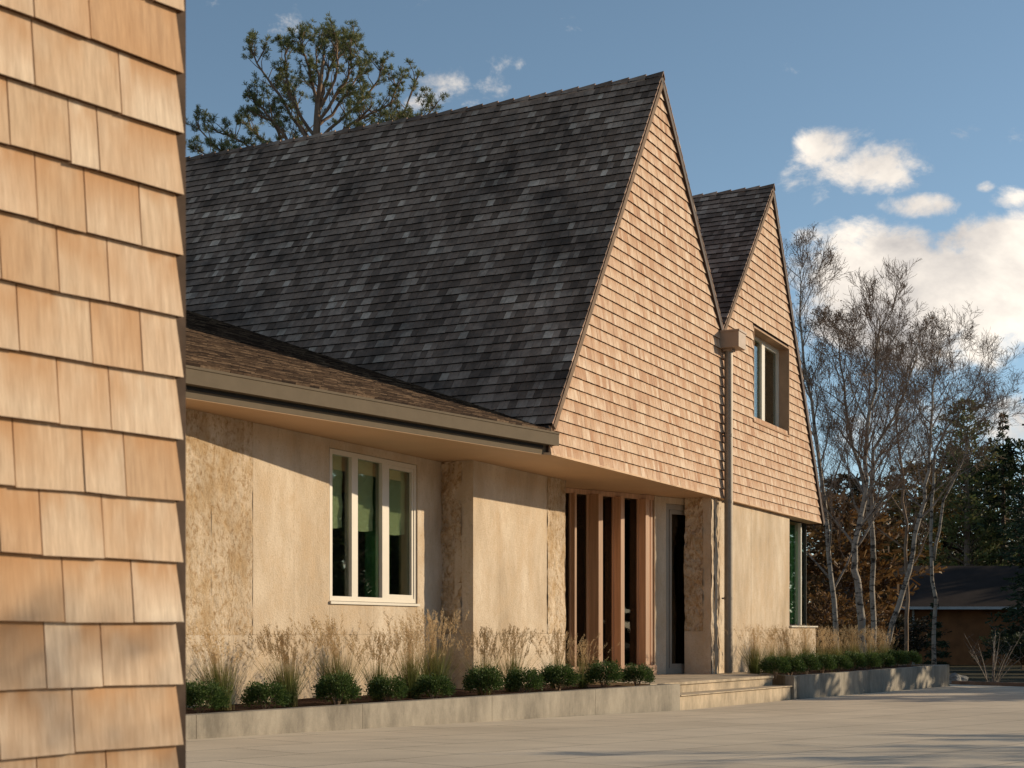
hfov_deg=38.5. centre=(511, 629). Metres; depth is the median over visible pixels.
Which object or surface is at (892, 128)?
sky
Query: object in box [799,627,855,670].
ornamental grass
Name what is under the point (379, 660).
ornamental grass
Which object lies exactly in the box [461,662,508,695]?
shrub
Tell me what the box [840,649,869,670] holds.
shrub
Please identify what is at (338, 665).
ornamental grass
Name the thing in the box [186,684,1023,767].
driveway
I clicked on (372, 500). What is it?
window
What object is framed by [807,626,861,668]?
ornamental grass
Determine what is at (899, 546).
woods
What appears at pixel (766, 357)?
window
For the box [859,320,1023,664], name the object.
birch tree
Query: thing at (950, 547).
background tree
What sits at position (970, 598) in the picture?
brown house
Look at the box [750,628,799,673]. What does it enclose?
ornamental grass
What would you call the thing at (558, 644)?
ornamental grass
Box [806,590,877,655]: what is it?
bush
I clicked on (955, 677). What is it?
rock
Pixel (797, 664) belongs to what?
shrub
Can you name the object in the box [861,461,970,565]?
background tree
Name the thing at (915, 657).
shrub
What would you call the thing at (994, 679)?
bare bush
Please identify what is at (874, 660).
shrub
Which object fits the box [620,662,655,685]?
shrub
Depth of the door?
26.54 m
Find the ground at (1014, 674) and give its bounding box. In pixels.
[818,650,1023,685]
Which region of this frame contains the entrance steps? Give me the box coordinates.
[576,672,792,709]
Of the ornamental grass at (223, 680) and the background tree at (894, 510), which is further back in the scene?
the background tree at (894, 510)
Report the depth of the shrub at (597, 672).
20.41 m
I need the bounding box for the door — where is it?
[666,504,684,673]
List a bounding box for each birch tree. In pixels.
[783,223,917,652]
[798,300,958,651]
[807,257,942,654]
[822,315,966,663]
[853,300,993,648]
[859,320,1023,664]
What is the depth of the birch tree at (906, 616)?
51.95 m
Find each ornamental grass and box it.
[186,620,271,710]
[237,625,336,706]
[272,612,393,703]
[346,631,425,700]
[368,620,449,698]
[383,607,477,696]
[453,626,528,694]
[482,624,559,691]
[525,628,598,688]
[556,638,619,687]
[724,624,777,673]
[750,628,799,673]
[755,624,817,672]
[777,624,828,671]
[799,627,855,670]
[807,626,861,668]
[828,625,871,668]
[848,628,894,667]
[862,626,907,666]
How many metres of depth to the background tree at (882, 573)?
64.76 m
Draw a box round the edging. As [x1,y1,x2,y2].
[951,681,1023,686]
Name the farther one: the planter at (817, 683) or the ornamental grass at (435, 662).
the planter at (817, 683)
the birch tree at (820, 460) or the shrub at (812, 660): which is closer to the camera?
the shrub at (812, 660)
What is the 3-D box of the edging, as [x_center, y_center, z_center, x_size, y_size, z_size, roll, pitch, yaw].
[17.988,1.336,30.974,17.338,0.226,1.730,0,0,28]
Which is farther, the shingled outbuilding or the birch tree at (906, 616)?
the birch tree at (906, 616)
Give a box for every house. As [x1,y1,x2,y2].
[186,71,824,705]
[835,566,1023,664]
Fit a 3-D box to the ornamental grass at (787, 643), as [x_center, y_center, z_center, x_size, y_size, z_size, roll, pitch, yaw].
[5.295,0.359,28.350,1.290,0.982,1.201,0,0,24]
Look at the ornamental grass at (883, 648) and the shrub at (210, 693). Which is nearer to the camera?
the shrub at (210, 693)
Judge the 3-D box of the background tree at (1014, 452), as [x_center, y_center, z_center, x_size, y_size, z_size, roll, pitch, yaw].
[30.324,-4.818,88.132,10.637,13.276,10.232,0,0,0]
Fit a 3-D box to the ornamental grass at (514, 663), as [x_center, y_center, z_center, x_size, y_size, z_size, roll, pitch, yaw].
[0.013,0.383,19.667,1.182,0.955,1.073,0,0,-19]
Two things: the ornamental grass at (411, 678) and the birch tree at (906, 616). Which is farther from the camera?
the birch tree at (906, 616)
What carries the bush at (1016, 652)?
on the ground at (1014, 674)
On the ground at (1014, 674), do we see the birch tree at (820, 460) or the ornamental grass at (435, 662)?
the birch tree at (820, 460)
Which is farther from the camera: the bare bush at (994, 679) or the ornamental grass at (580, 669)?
the bare bush at (994, 679)
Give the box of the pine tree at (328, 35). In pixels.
[186,11,449,154]
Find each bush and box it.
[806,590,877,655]
[810,602,903,652]
[857,614,951,652]
[964,626,1023,681]
[979,630,1023,668]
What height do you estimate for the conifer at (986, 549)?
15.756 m
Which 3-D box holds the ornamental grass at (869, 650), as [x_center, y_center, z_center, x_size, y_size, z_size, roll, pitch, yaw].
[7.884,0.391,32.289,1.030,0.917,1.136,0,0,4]
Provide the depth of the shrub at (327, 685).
15.81 m
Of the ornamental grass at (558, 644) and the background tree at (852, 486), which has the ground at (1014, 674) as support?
the background tree at (852, 486)
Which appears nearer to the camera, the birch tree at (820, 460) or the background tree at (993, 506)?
the birch tree at (820, 460)
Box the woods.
[806,540,1018,601]
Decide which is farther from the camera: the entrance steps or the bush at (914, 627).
the bush at (914, 627)
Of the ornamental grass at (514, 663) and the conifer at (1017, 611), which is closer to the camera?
the ornamental grass at (514, 663)
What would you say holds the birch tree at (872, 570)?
on the ground at (1014, 674)
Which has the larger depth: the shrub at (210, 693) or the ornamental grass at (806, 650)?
the ornamental grass at (806, 650)
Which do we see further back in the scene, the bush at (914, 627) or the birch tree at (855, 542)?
the bush at (914, 627)
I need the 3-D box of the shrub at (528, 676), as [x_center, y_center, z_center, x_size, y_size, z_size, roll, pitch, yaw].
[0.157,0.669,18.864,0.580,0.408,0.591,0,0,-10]
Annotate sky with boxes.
[186,0,1023,601]
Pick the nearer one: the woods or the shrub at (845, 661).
the shrub at (845, 661)
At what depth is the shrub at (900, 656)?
31.36 m
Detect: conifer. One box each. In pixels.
[909,396,1018,565]
[921,600,951,665]
[971,398,1023,662]
[972,412,1023,565]
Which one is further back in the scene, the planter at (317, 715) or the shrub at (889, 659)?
the shrub at (889, 659)
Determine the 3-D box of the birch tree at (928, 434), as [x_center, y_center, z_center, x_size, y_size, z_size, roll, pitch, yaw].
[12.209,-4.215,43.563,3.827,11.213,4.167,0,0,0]
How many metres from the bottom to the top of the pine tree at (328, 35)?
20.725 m
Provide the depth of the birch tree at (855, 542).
41.03 m
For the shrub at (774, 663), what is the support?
in the planter at (817, 683)
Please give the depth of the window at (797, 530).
32.42 m
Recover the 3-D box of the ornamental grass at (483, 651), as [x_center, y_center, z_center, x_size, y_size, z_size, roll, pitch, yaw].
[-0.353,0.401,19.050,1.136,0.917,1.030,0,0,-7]
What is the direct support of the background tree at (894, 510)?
on the ground at (1014, 674)
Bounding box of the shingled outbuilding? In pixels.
[0,0,185,767]
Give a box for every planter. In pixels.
[186,683,679,739]
[741,664,948,699]
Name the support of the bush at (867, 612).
on the ground at (1014, 674)
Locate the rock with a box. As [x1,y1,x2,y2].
[949,673,968,683]
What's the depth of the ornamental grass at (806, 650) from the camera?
28.72 m
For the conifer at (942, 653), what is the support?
on the ground at (1014, 674)
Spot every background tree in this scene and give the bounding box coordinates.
[806,472,904,606]
[806,488,947,628]
[813,490,943,591]
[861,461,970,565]
[892,447,998,565]
[921,464,1020,564]
[924,437,1023,565]
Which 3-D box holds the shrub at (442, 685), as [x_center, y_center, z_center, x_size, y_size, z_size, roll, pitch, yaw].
[-0.916,0.681,17.330,0.558,0.380,0.578,0,0,4]
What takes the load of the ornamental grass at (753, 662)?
in the planter at (817, 683)
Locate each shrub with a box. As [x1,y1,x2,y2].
[186,678,232,712]
[238,678,291,708]
[311,668,363,704]
[363,674,408,701]
[410,672,456,698]
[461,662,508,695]
[502,666,545,692]
[538,662,582,690]
[583,656,625,687]
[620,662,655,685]
[756,655,791,679]
[776,655,807,674]
[794,650,822,673]
[807,653,837,672]
[826,652,853,671]
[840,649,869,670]
[855,651,883,669]
[870,652,896,668]
[883,649,910,667]
[899,650,924,666]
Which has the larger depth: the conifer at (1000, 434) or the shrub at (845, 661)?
the conifer at (1000, 434)
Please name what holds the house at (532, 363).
on the ground at (1014, 674)
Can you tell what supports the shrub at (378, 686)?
in the planter at (317, 715)
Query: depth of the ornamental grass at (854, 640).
31.18 m
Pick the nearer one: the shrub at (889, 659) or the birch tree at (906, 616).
the shrub at (889, 659)
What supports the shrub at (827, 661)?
in the planter at (817, 683)
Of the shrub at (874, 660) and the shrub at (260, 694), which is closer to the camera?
the shrub at (260, 694)
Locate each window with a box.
[329,448,415,602]
[754,335,778,426]
[789,520,806,625]
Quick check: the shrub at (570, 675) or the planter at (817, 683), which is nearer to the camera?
the shrub at (570, 675)
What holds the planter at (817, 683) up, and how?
on the ground at (1014, 674)
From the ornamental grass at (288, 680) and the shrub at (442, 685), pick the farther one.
the shrub at (442, 685)

